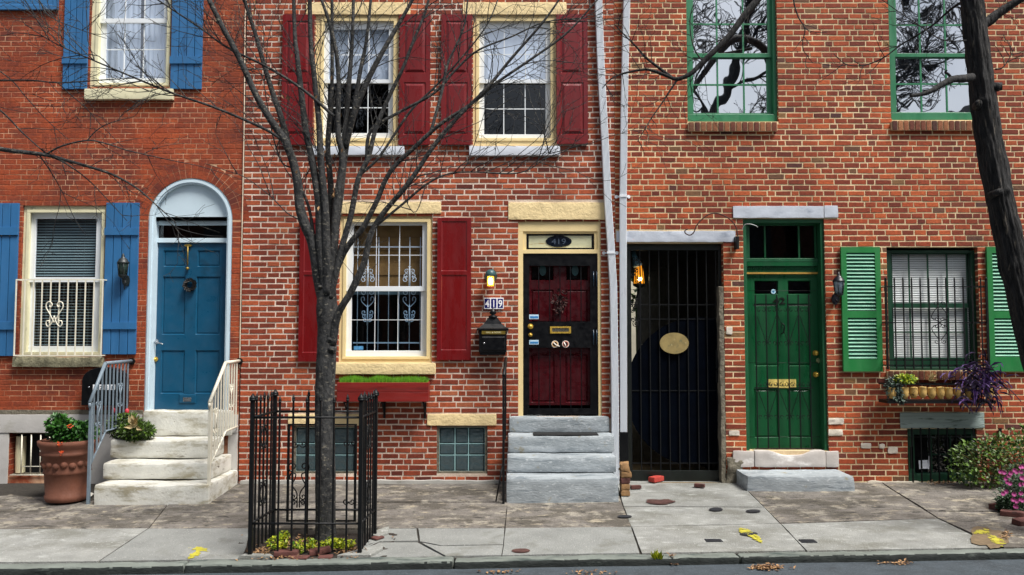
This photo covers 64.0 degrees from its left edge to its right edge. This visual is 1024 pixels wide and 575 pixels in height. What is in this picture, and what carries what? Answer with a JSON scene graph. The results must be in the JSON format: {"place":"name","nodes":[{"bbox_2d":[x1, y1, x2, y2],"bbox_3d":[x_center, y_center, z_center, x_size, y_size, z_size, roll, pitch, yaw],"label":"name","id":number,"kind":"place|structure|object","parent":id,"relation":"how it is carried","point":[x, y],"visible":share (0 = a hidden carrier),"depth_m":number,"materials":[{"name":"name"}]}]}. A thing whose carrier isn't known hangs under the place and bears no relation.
{"place":"outdoors","nodes":[
{"label":"outdoors","id":0,"kind":"place"},
{"bbox_2d":[0,481,1023,563],"bbox_3d":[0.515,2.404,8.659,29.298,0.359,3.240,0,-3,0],"label":"sidewalk","id":1,"kind":"structure","parent":0,"point":[460,520],"depth_m":8.06,"materials":[{"name":"concrete"}]},
{"bbox_2d":[37,412,99,502],"bbox_3d":[-4.938,1.867,9.119,0.632,0.976,0.638,0,-3,0],"label":"planter pot","id":2,"kind":"object","parent":1,"relation":"on","point":[63,453],"visible":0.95,"depth_m":8.95,"materials":[{"name":"ceramic"}]},
{"bbox_2d":[86,358,134,503],"bbox_3d":[-4.620,1.610,9.424,0.080,1.563,0.991,0,-3,0],"label":"stair railing","id":3,"kind":"object","parent":1,"relation":"on","point":[91,407],"visible":0.96,"depth_m":9.23,"materials":[{"name":"grey metal"}]},
{"bbox_2d":[0,0,248,483],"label":"brick house","id":4,"kind":"structure","parent":1,"relation":"on","point":[176,341],"depth_m":10.12,"materials":[{"name":"red brick"}]},
{"bbox_2d":[10,433,50,475],"bbox_3d":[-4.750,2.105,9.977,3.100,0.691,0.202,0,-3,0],"label":"cellar window","id":5,"kind":"structure","parent":4,"relation":"in","point":[27,458],"depth_m":10.01,"materials":[{"name":"beige paint"}]},
{"bbox_2d":[12,206,105,367],"bbox_3d":[-5.495,-0.015,10.083,1.094,1.989,0.292,0,-3,0],"label":"window","id":6,"kind":"structure","parent":4,"relation":"in","point":[31,213],"depth_m":10.11,"materials":[{"name":"beige paint"}]},
{"bbox_2d":[13,279,106,355],"bbox_3d":[-5.466,0.364,9.926,1.058,0.929,0.139,0,-3,0],"label":"window guard","id":7,"kind":"object","parent":4,"relation":"attached to","point":[49,312],"visible":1,"depth_m":9.87,"materials":[{"name":"beige paint"}]},
{"bbox_2d":[81,367,128,404],"bbox_3d":[-4.893,1.184,9.857,0.501,0.453,0.165,0,-3,0],"label":"mailbox","id":8,"kind":"object","parent":4,"relation":"attached to","point":[89,378],"visible":0.51,"depth_m":9.79,"materials":[{"name":"black paint"}]},
{"bbox_2d":[117,253,129,289],"bbox_3d":[-4.697,-0.195,9.910,0.156,0.436,0.182,0,-3,0],"label":"wall lantern","id":9,"kind":"object","parent":4,"relation":"attached to","point":[122,264],"depth_m":9.86,"materials":[{"name":"grey metal"}]},
{"bbox_2d":[84,0,173,99],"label":"window","id":10,"kind":"structure","parent":4,"relation":"in","point":[157,43],"depth_m":10.36,"materials":[{"name":"white glass"}]},
{"bbox_2d":[154,243,226,409],"bbox_3d":[-4.019,0.475,10.120,1.027,2.058,0.109,0,-3,0],"label":"door","id":11,"kind":"structure","parent":4,"relation":"in","point":[189,341],"depth_m":10.14,"materials":[{"name":"blue paint"}]},
{"bbox_2d":[182,278,196,291],"bbox_3d":[-3.983,-0.032,10.111,0.181,0.186,0.078,0,-3,0],"label":"door wreath","id":12,"kind":"object","parent":11,"relation":"attached to","point":[186,287],"depth_m":10.11,"materials":[{"name":"grey plant"}]},
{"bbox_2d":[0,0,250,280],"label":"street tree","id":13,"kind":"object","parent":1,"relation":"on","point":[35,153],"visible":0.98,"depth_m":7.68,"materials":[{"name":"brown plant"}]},
{"bbox_2d":[94,409,237,505],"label":"marble steps","id":14,"kind":"structure","parent":1,"relation":"on","point":[172,469],"depth_m":9.28,"materials":[{"name":"stone"}]},
{"bbox_2d":[106,408,156,442],"bbox_3d":[-4.489,1.623,9.607,0.630,0.419,0.417,0,-3,0],"label":"potted plant","id":15,"kind":"object","parent":14,"relation":"on","point":[132,427],"visible":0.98,"depth_m":9.54,"materials":[{"name":"green plant"}]},
{"bbox_2d":[207,358,242,485],"bbox_3d":[-3.310,1.606,9.425,0.080,1.556,0.990,0,-3,0],"label":"stair railing","id":16,"kind":"object","parent":14,"relation":"attached to","point":[231,403],"visible":1,"depth_m":9.31,"materials":[{"name":"white metal"}]},
{"bbox_2d":[179,547,209,557],"bbox_3d":[-2.789,2.340,7.239,0.271,0.016,0.310,0,-3,0],"label":"pavement patch","id":17,"kind":"object","parent":1,"relation":"on","point":[187,552],"visible":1,"depth_m":7.23,"materials":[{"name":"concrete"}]},
{"bbox_2d":[188,547,206,558],"bbox_3d":[-2.773,2.337,7.242,0.173,0.020,0.336,1,-3,-21],"label":"paint mark","id":18,"kind":"object","parent":17,"relation":"on","point":[198,550],"visible":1,"depth_m":7.24,"materials":[{"name":"yellow paint"}]},
{"bbox_2d":[238,533,396,559],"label":"tree pit soil","id":19,"kind":"object","parent":1,"relation":"on","point":[349,536],"visible":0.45,"depth_m":7.45,"materials":[{"name":"brown soil"}]},
{"bbox_2d":[238,553,272,559],"bbox_3d":[-2.204,2.332,7.089,0.306,0.049,0.096,0,-3,0],"label":"paving stone","id":20,"kind":"object","parent":19,"relation":"on","point":[246,556],"visible":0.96,"depth_m":7.04,"materials":[{"name":"concrete"}]},
{"bbox_2d":[274,549,299,556],"bbox_3d":[-1.958,2.309,7.122,0.208,0.052,0.097,0,-3,0],"label":"brick","id":21,"kind":"object","parent":19,"relation":"on","point":[284,552],"visible":0.98,"depth_m":7.08,"materials":[{"name":"red brick"}]},
{"bbox_2d":[288,555,309,559],"bbox_3d":[-1.830,2.319,7.043,0.168,0.026,0.095,0,-3,7],"label":"brick","id":22,"kind":"object","parent":19,"relation":"on","point":[301,557],"visible":0.99,"depth_m":7.01,"materials":[{"name":"red brick"}]},
{"bbox_2d":[265,530,355,552],"bbox_3d":[-1.811,2.303,7.439,0.859,0.089,0.590,0,-3,0],"label":"ground cover","id":23,"kind":"object","parent":19,"relation":"on","point":[338,541],"visible":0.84,"depth_m":7.34,"materials":[{"name":"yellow plant"}]},
{"bbox_2d":[248,389,378,554],"bbox_3d":[-1.778,1.657,7.419,1.051,1.434,0.626,0,-3,0],"label":"tree guard","id":24,"kind":"object","parent":19,"relation":"on","point":[364,481],"visible":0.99,"depth_m":7.31,"materials":[{"name":"black metal"}]},
{"bbox_2d":[309,545,330,555],"bbox_3d":[-1.681,2.305,7.176,0.189,0.065,0.096,1,-3,-15],"label":"brick","id":25,"kind":"object","parent":19,"relation":"on","point":[314,551],"visible":0.91,"depth_m":7.14,"materials":[{"name":"red brick"}]},
{"bbox_2d":[318,554,332,558],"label":"brick","id":26,"kind":"object","parent":19,"relation":"on","point":[328,556],"visible":1,"depth_m":7.02,"materials":[{"name":"red brick"}]},
{"bbox_2d":[0,0,715,543],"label":"young tree","id":27,"kind":"object","parent":19,"relation":"on","point":[326,252],"visible":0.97,"depth_m":7.64,"materials":[{"name":"brown plant"}]},
{"bbox_2d":[337,543,382,557],"bbox_3d":[-1.266,2.314,7.140,0.208,0.061,0.473,-3,-4,44],"label":"paving stone","id":28,"kind":"object","parent":19,"relation":"on","point":[371,551],"visible":0.91,"depth_m":7.10,"materials":[{"name":"concrete"}]},
{"bbox_2d":[371,535,383,539],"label":"brick","id":29,"kind":"object","parent":1,"relation":"on","point":[377,537],"visible":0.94,"depth_m":7.56,"materials":[{"name":"red brick"}]},
{"bbox_2d":[371,526,388,536],"bbox_3d":[-1.222,2.324,7.762,0.149,0.056,0.321,-2,-4,28],"label":"paving stone","id":30,"kind":"object","parent":1,"relation":"on","point":[384,531],"visible":0.72,"depth_m":7.71,"materials":[{"name":"concrete"}]},
{"bbox_2d":[239,0,615,483],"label":"brick house","id":31,"kind":"structure","parent":1,"relation":"on","point":[415,304],"depth_m":10.07,"materials":[{"name":"red brick"}]},
{"bbox_2d":[294,426,353,473],"bbox_3d":[-2.263,1.971,9.986,0.774,0.575,0.120,0,-3,0],"label":"cellar window","id":32,"kind":"structure","parent":31,"relation":"in","point":[299,431],"depth_m":9.95,"materials":[{"name":"grey glass"}]},
{"bbox_2d":[313,15,404,155],"bbox_3d":[-1.888,-2.512,10.200,1.133,1.790,0.213,0,-3,0],"label":"window","id":33,"kind":"structure","parent":31,"relation":"in","point":[363,122],"depth_m":10.23,"materials":[{"name":"glass"}]},
{"bbox_2d":[337,375,429,417],"bbox_3d":[-1.537,1.304,9.829,1.089,0.542,0.220,0,-3,0],"label":"window box","id":34,"kind":"object","parent":31,"relation":"attached to","point":[404,389],"visible":1,"depth_m":9.73,"materials":[{"name":"red wood"}]},
{"bbox_2d":[336,215,435,373],"bbox_3d":[-1.535,0.080,10.098,1.222,1.964,0.297,0,-3,0],"label":"window","id":35,"kind":"structure","parent":31,"relation":"in","point":[403,261],"depth_m":10.10,"materials":[{"name":"beige paint"}]},
{"bbox_2d":[437,426,486,473],"bbox_3d":[-0.605,1.971,9.986,0.615,0.575,0.120,0,-3,0],"label":"cellar window","id":36,"kind":"structure","parent":31,"relation":"in","point":[460,449],"depth_m":9.95,"materials":[{"name":"grey glass"}]},
{"bbox_2d":[485,269,496,286],"bbox_3d":[-0.258,-0.122,9.922,0.150,0.220,0.192,0,-3,0],"label":"wall lamp","id":37,"kind":"object","parent":31,"relation":"attached to","point":[490,276],"visible":1,"depth_m":9.86,"materials":[{"name":"glass"}]},
{"bbox_2d":[477,308,508,354],"bbox_3d":[-0.231,0.527,9.899,0.380,0.573,0.172,0,-3,0],"label":"mailbox","id":38,"kind":"object","parent":31,"relation":"attached to","point":[492,329],"visible":1,"depth_m":9.83,"materials":[{"name":"black paint"}]},
{"bbox_2d":[484,298,503,308],"bbox_3d":[-0.222,0.194,9.989,0.240,0.138,0.012,0,-3,0],"label":"house number sign","id":39,"kind":"object","parent":31,"relation":"attached to","point":[494,303],"visible":1,"depth_m":9.98,"materials":[{"name":"white ceramic"}]},
{"bbox_2d":[469,15,559,155],"bbox_3d":[0.032,-2.509,10.199,1.121,1.797,0.213,0,-3,0],"label":"window","id":40,"kind":"structure","parent":31,"relation":"in","point":[524,134],"depth_m":10.24,"materials":[{"name":"glass"}]},
{"bbox_2d":[529,266,589,407],"bbox_3d":[0.597,0.566,10.109,0.902,1.953,0.051,0,-3,0],"label":"door","id":41,"kind":"structure","parent":31,"relation":"in","point":[533,270],"depth_m":10.07,"materials":[{"name":"red paint"}]},
{"bbox_2d":[550,288,568,314],"bbox_3d":[0.587,0.171,10.057,0.239,0.338,0.068,0,-3,0],"label":"dried spray","id":42,"kind":"object","parent":41,"relation":"attached to","point":[563,303],"visible":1,"depth_m":10.06,"materials":[{"name":"brown plant"}]},
{"bbox_2d":[526,234,593,248],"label":"transom window","id":43,"kind":"structure","parent":31,"relation":"in","point":[533,241],"depth_m":10.11,"materials":[{"name":"beige glass"}]},
{"bbox_2d":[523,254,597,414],"bbox_3d":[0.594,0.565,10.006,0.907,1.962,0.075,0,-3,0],"label":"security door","id":44,"kind":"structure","parent":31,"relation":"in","point":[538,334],"depth_m":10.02,"materials":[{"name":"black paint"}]},
{"bbox_2d":[595,0,618,483],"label":"downspout","id":45,"kind":"object","parent":31,"relation":"attached to","point":[610,252],"visible":0.94,"depth_m":9.97,"materials":[{"name":"white metal"}]},
{"bbox_2d":[495,357,507,503],"bbox_3d":[-0.110,1.583,9.379,0.114,1.551,1.064,0,-3,2],"label":"stair railing","id":46,"kind":"object","parent":1,"relation":"on","point":[504,408],"visible":1,"depth_m":8.86,"materials":[{"name":"black metal"}]},
{"bbox_2d":[0,548,1023,574],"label":"kerb","id":47,"kind":"structure","parent":1,"relation":"on","point":[295,565],"depth_m":6.88,"materials":[{"name":"concrete"}]},
{"bbox_2d":[650,550,663,559],"bbox_3d":[1.216,2.248,6.884,0.118,0.115,0.043,0,-3,0],"label":"weed tuft","id":48,"kind":"object","parent":47,"relation":"on","point":[656,554],"visible":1,"depth_m":6.88,"materials":[{"name":"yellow plant"}]},
{"bbox_2d":[512,548,529,552],"bbox_3d":[0.077,2.293,7.146,0.162,0.008,0.124,0,-3,0],"label":"utility cover","id":49,"kind":"object","parent":1,"relation":"on","point":[521,550],"visible":1,"depth_m":7.14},
{"bbox_2d":[506,415,618,502],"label":"marble steps","id":50,"kind":"structure","parent":1,"relation":"on","point":[561,469],"depth_m":9.23,"materials":[{"name":"grey stone"}]},
{"bbox_2d":[235,479,1011,574],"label":"fallen leaves","id":51,"kind":"object","parent":1,"relation":"on","point":[767,565],"visible":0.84,"depth_m":6.97,"materials":[{"name":"brown plant"}]},
{"bbox_2d":[619,489,629,495],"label":"brick","id":52,"kind":"object","parent":1,"relation":"on","point":[624,492],"visible":0.72,"depth_m":9.13,"materials":[{"name":"beige brick"}]},
{"bbox_2d":[619,482,629,489],"bbox_3d":[1.268,2.232,9.227,0.108,0.072,0.185,0,-3,0],"label":"brick","id":53,"kind":"object","parent":52,"relation":"on","point":[624,486],"visible":0.85,"depth_m":9.14,"materials":[{"name":"brown brick"}]},
{"bbox_2d":[619,476,629,483],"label":"brick","id":54,"kind":"object","parent":53,"relation":"on","point":[624,480],"visible":0.85,"depth_m":9.14,"materials":[{"name":"brown brick"}]},
{"bbox_2d":[619,470,631,477],"bbox_3d":[1.278,2.096,9.231,0.125,0.076,0.186,0,-3,0],"label":"brick","id":55,"kind":"object","parent":54,"relation":"on","point":[624,474],"visible":0.86,"depth_m":9.14,"materials":[{"name":"brown brick"}]},
{"bbox_2d":[618,461,629,471],"bbox_3d":[1.266,2.020,9.236,0.117,0.107,0.197,0,-3,0],"label":"brick","id":56,"kind":"object","parent":55,"relation":"on","point":[624,465],"visible":1,"depth_m":9.15,"materials":[{"name":"brown brick"}]},
{"bbox_2d":[618,515,631,517],"bbox_3d":[1.135,2.301,8.248,0.146,0.007,0.112,0,-3,0],"label":"utility cover","id":57,"kind":"object","parent":1,"relation":"on","point":[624,516],"visible":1,"depth_m":8.23,"materials":[{"name":"metal"}]},
{"bbox_2d":[631,281,636,359],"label":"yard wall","id":58,"kind":"structure","parent":1,"relation":"on","point":[633,333],"depth_m":20.47,"materials":[{"name":"beige paint"}]},
{"bbox_2d":[631,278,636,352],"bbox_3d":[2.799,1.236,18.354,3.844,3.385,1.858,0,-3,0],"label":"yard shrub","id":59,"kind":"object","parent":1,"relation":"on","point":[632,300],"visible":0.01,"depth_m":18.14,"materials":[{"name":"green plant"}]},
{"bbox_2d":[630,485,640,488],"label":"brick","id":60,"kind":"object","parent":1,"relation":"on","point":[635,486],"visible":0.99,"depth_m":9.49,"materials":[{"name":"brown brick"}]},
{"bbox_2d":[648,475,663,482],"bbox_3d":[1.746,2.318,9.929,0.194,0.062,0.098,3,-4,-43],"label":"brick","id":61,"kind":"object","parent":1,"relation":"on","point":[656,478],"visible":1,"depth_m":9.88,"materials":[{"name":"red brick"}]},
{"bbox_2d":[646,499,675,503],"bbox_3d":[1.612,2.312,8.849,0.322,0.010,0.241,0,-3,0],"label":"utility cover","id":62,"kind":"object","parent":1,"relation":"on","point":[657,501],"visible":1,"depth_m":8.85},
{"bbox_2d":[694,483,704,487],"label":"brick","id":63,"kind":"object","parent":1,"relation":"on","point":[699,485],"visible":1,"depth_m":9.58,"materials":[{"name":"brown brick"}]},
{"bbox_2d":[704,539,722,541],"bbox_3d":[1.817,2.283,7.379,0.149,0.019,0.099,0,-3,0],"label":"utility cover","id":64,"kind":"object","parent":1,"relation":"on","point":[713,540],"visible":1,"depth_m":7.37,"materials":[{"name":"metal"}]},
{"bbox_2d":[709,507,722,510],"bbox_3d":[2.115,2.299,8.498,0.147,0.007,0.155,0,-3,0],"label":"utility cover","id":65,"kind":"object","parent":1,"relation":"on","point":[716,509],"visible":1,"depth_m":8.49,"materials":[{"name":"metal"}]},
{"bbox_2d":[740,532,757,535],"bbox_3d":[2.186,2.273,7.567,0.172,0.007,0.128,2,-4,-28],"label":"utility cover","id":66,"kind":"object","parent":1,"relation":"on","point":[747,534],"visible":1,"depth_m":7.56,"materials":[{"name":"metal"}]},
{"bbox_2d":[739,528,762,542],"bbox_3d":[2.190,2.269,7.512,0.130,0.016,0.557,0,-3,-5],"label":"paint mark","id":67,"kind":"object","parent":1,"relation":"on","point":[746,530],"visible":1,"depth_m":7.54,"materials":[{"name":"yellow paint"}]},
{"bbox_2d":[746,509,759,512],"bbox_3d":[2.478,2.294,8.417,0.154,0.007,0.135,0,-3,0],"label":"utility cover","id":68,"kind":"object","parent":1,"relation":"on","point":[753,510],"visible":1,"depth_m":8.42,"materials":[{"name":"metal"}]},
{"bbox_2d":[736,469,854,491],"bbox_3d":[3.314,2.329,9.623,1.243,0.316,0.496,0,-3,0],"label":"stone step","id":69,"kind":"object","parent":1,"relation":"on","point":[803,480],"visible":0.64,"depth_m":9.39,"materials":[{"name":"grey stone"}]},
{"bbox_2d":[574,0,1023,370],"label":"tree","id":70,"kind":"object","parent":1,"relation":"on","point":[995,176],"visible":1,"depth_m":7.49,"materials":[{"name":"brown plant"}]},
{"bbox_2d":[798,539,817,542],"bbox_3d":[2.645,2.270,7.324,0.136,0.019,0.099,0,-3,0],"label":"utility cover","id":71,"kind":"object","parent":1,"relation":"on","point":[807,540],"visible":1,"depth_m":7.30,"materials":[{"name":"metal"}]},
{"bbox_2d":[614,0,1023,482],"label":"brick house","id":72,"kind":"structure","parent":1,"relation":"on","point":[865,188],"depth_m":10.11,"materials":[{"name":"red brick"}]},
{"bbox_2d":[615,0,629,461],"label":"downspout","id":73,"kind":"object","parent":72,"relation":"attached to","point":[623,196],"visible":0.84,"depth_m":9.97,"materials":[{"name":"grey paint"}]},
{"bbox_2d":[631,251,641,267],"bbox_3d":[1.554,-0.366,10.361,0.201,0.239,0.129,-3,-4,42],"label":"spotlight","id":74,"kind":"object","parent":72,"relation":"attached to","point":[633,253],"visible":0.76,"depth_m":10.31,"materials":[{"name":"black metal"}]},
{"bbox_2d":[633,255,644,306],"bbox_3d":[1.608,-0.090,10.371,0.159,0.663,0.159,-3,-4,39],"label":"passage lantern","id":75,"kind":"object","parent":72,"relation":"attached to","point":[642,277],"visible":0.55,"depth_m":10.33,"materials":[{"name":"orange glass"}]},
{"bbox_2d":[627,244,721,480],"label":"iron gate","id":76,"kind":"structure","parent":72,"relation":"attached to","point":[672,391],"depth_m":10.08,"materials":[{"name":"black metal"}]},
{"bbox_2d":[684,213,755,249],"bbox_3d":[2.544,-0.686,9.994,0.904,0.444,0.111,0,-3,0],"label":"hanging sign bracket","id":77,"kind":"object","parent":72,"relation":"attached to","point":[736,242],"visible":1,"depth_m":9.95,"materials":[{"name":"metal"}]},
{"bbox_2d":[686,0,776,121],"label":"window","id":78,"kind":"structure","parent":72,"relation":"in","point":[742,85],"depth_m":10.29,"materials":[{"name":"glass"}]},
{"bbox_2d":[747,277,819,448],"bbox_3d":[3.369,0.925,10.123,0.922,2.131,0.123,0,-3,0],"label":"door","id":79,"kind":"structure","parent":72,"relation":"in","point":[760,286],"depth_m":10.14,"materials":[{"name":"green paint"}]},
{"bbox_2d":[831,272,844,304],"bbox_3d":[3.945,0.008,9.914,0.156,0.393,0.194,0,-3,0],"label":"wall lantern","id":80,"kind":"object","parent":72,"relation":"attached to","point":[838,281],"depth_m":9.86,"materials":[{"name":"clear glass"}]},
{"bbox_2d":[888,0,971,119],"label":"window","id":81,"kind":"structure","parent":72,"relation":"in","point":[907,74],"depth_m":10.29,"materials":[{"name":"clear glass"}]},
{"bbox_2d":[886,250,977,369],"bbox_3d":[5.184,0.282,10.121,1.123,1.480,0.103,0,-3,0],"label":"window","id":82,"kind":"structure","parent":72,"relation":"in","point":[891,254],"depth_m":10.14,"materials":[{"name":"grey glass"}]},
{"bbox_2d":[881,277,989,368],"bbox_3d":[5.101,0.430,9.902,1.244,1.110,0.179,0,-3,0],"label":"window guard","id":83,"kind":"object","parent":72,"relation":"attached to","point":[886,322],"visible":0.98,"depth_m":9.82,"materials":[{"name":"black metal"}]},
{"bbox_2d":[878,383,997,403],"bbox_3d":[5.080,1.261,9.780,1.297,0.230,0.270,0,-3,0],"label":"pot rack","id":84,"kind":"object","parent":72,"relation":"attached to","point":[927,401],"visible":0.73,"depth_m":9.68,"materials":[{"name":"black metal"}]},
{"bbox_2d":[888,387,895,398],"bbox_3d":[4.502,1.253,9.710,0.098,0.139,0.097,0,-3,0],"label":"clay pot","id":85,"kind":"object","parent":84,"relation":"in","point":[891,395],"visible":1,"depth_m":9.67,"materials":[{"name":"beige ceramic"}]},
{"bbox_2d":[883,375,907,405],"bbox_3d":[4.552,1.211,9.729,0.297,0.386,0.200,0,-3,0],"label":"trailing plant","id":86,"kind":"object","parent":84,"relation":"on","point":[898,396],"visible":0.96,"depth_m":9.70,"materials":[{"name":"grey plant"}]},
{"bbox_2d":[900,387,908,398],"bbox_3d":[4.652,1.252,9.710,0.096,0.142,0.097,0,-3,0],"label":"clay pot","id":87,"kind":"object","parent":84,"relation":"in","point":[905,391],"visible":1,"depth_m":9.67,"materials":[{"name":"beige ceramic"}]},
{"bbox_2d":[892,373,918,385],"bbox_3d":[4.684,1.092,9.751,0.320,0.156,0.208,0,-3,0],"label":"flowering plant","id":88,"kind":"object","parent":84,"relation":"on","point":[909,379],"visible":0.97,"depth_m":9.72,"materials":[{"name":"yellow plant"}]},
{"bbox_2d":[909,387,917,397],"bbox_3d":[4.759,1.247,9.711,0.100,0.136,0.097,0,-3,0],"label":"clay pot","id":89,"kind":"object","parent":84,"relation":"in","point":[913,392],"visible":1,"depth_m":9.68,"materials":[{"name":"beige ceramic"}]},
{"bbox_2d":[918,386,926,397],"bbox_3d":[4.867,1.243,9.711,0.098,0.139,0.097,0,-3,0],"label":"clay pot","id":90,"kind":"object","parent":84,"relation":"in","point":[922,391],"visible":1,"depth_m":9.68,"materials":[{"name":"beige ceramic"}]},
{"bbox_2d":[927,387,935,398],"bbox_3d":[4.973,1.253,9.710,0.098,0.142,0.097,0,-3,0],"label":"clay pot","id":91,"kind":"object","parent":84,"relation":"in","point":[931,392],"visible":1,"depth_m":9.68,"materials":[{"name":"beige ceramic"}]},
{"bbox_2d":[927,372,937,381],"bbox_3d":[4.999,1.064,9.731,0.125,0.130,0.056,-1,-3,21],"label":"dry sprig","id":92,"kind":"object","parent":84,"relation":"on","point":[931,378],"visible":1,"depth_m":9.74,"materials":[{"name":"beige plant"}]},
{"bbox_2d":[936,386,944,399],"bbox_3d":[5.078,1.255,9.710,0.097,0.159,0.097,0,-3,0],"label":"clay pot","id":93,"kind":"object","parent":84,"relation":"in","point":[940,392],"visible":1,"depth_m":9.68,"materials":[{"name":"beige ceramic"}]},
{"bbox_2d":[945,387,952,398],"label":"clay pot","id":94,"kind":"object","parent":84,"relation":"in","point":[948,392],"visible":1,"depth_m":9.68,"materials":[{"name":"beige ceramic"}]},
{"bbox_2d":[954,387,961,398],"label":"clay pot","id":95,"kind":"object","parent":84,"relation":"in","point":[957,393],"visible":0.59,"depth_m":9.68,"materials":[{"name":"beige ceramic"}]},
{"bbox_2d":[965,388,973,398],"bbox_3d":[5.417,1.254,9.710,0.096,0.143,0.097,0,-3,0],"label":"clay pot","id":96,"kind":"object","parent":84,"relation":"in","point":[968,393],"visible":0.67,"depth_m":9.68,"materials":[{"name":"beige ceramic"}]},
{"bbox_2d":[940,348,1020,415],"bbox_3d":[5.533,1.120,9.637,0.924,0.815,0.351,0,-3,0],"label":"purple plant","id":97,"kind":"object","parent":84,"relation":"on","point":[984,376],"visible":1,"depth_m":9.63,"materials":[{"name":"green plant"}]},
{"bbox_2d":[907,428,1001,482],"bbox_3d":[5.314,2.035,10.035,1.198,0.675,0.354,0,-3,0],"label":"cellar window","id":98,"kind":"structure","parent":72,"relation":"in","point":[927,448],"depth_m":9.95,"materials":[{"name":"green paint"}]},
{"bbox_2d":[943,423,1023,488],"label":"shrub","id":99,"kind":"object","parent":1,"relation":"on","point":[987,453],"visible":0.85,"depth_m":9.52,"materials":[{"name":"green plant"}]},
{"bbox_2d":[971,526,1008,548],"bbox_3d":[4.279,2.239,7.342,0.295,0.017,0.810,-2,-4,30],"label":"pavement patch","id":100,"kind":"object","parent":1,"relation":"on","point":[980,539],"visible":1,"depth_m":7.33,"materials":[{"name":"beige concrete"}]},
{"bbox_2d":[974,528,1004,543],"bbox_3d":[4.272,2.236,7.342,0.190,0.014,0.622,-1,-3,12],"label":"paint mark","id":101,"kind":"object","parent":100,"relation":"on","point":[991,539],"visible":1,"depth_m":7.32,"materials":[{"name":"yellow paint"}]},
{"bbox_2d":[988,503,1002,509],"bbox_3d":[5.027,2.257,8.459,0.208,0.071,0.109,2,-4,-28],"label":"brick","id":102,"kind":"object","parent":1,"relation":"on","point":[992,506],"visible":0.45,"depth_m":8.41,"materials":[{"name":"brown brick"}]},
{"bbox_2d":[991,461,1023,511],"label":"flowering shrub","id":103,"kind":"object","parent":1,"relation":"on","point":[1007,496],"visible":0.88,"depth_m":8.28,"materials":[{"name":"pink plant"}]},
{"bbox_2d":[1000,509,1023,517],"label":"brick","id":104,"kind":"object","parent":1,"relation":"on","point":[1010,513],"visible":0.9,"depth_m":8.09,"materials":[{"name":"red brick"}]},
{"bbox_2d":[1011,517,1023,525],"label":"brick","id":105,"kind":"object","parent":1,"relation":"on","point":[1018,521],"visible":1,"depth_m":7.76,"materials":[{"name":"red brick"}]},
{"bbox_2d":[533,432,598,435],"bbox_3d":[0.633,1.733,9.703,0.765,0.019,0.272,0,-3,0],"label":"door mat","id":106,"kind":"object","parent":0,"point":[565,433],"depth_m":9.60,"materials":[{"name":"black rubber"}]},
{"bbox_2d":[135,559,1023,574],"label":"road","id":107,"kind":"structure","parent":0,"point":[990,567],"depth_m":6.74,"materials":[{"name":"grey asphalt"}]},
{"bbox_2d":[627,422,714,482],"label":"passage floor","id":108,"kind":"structure","parent":0,"point":[636,449],"depth_m":11.62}
]}

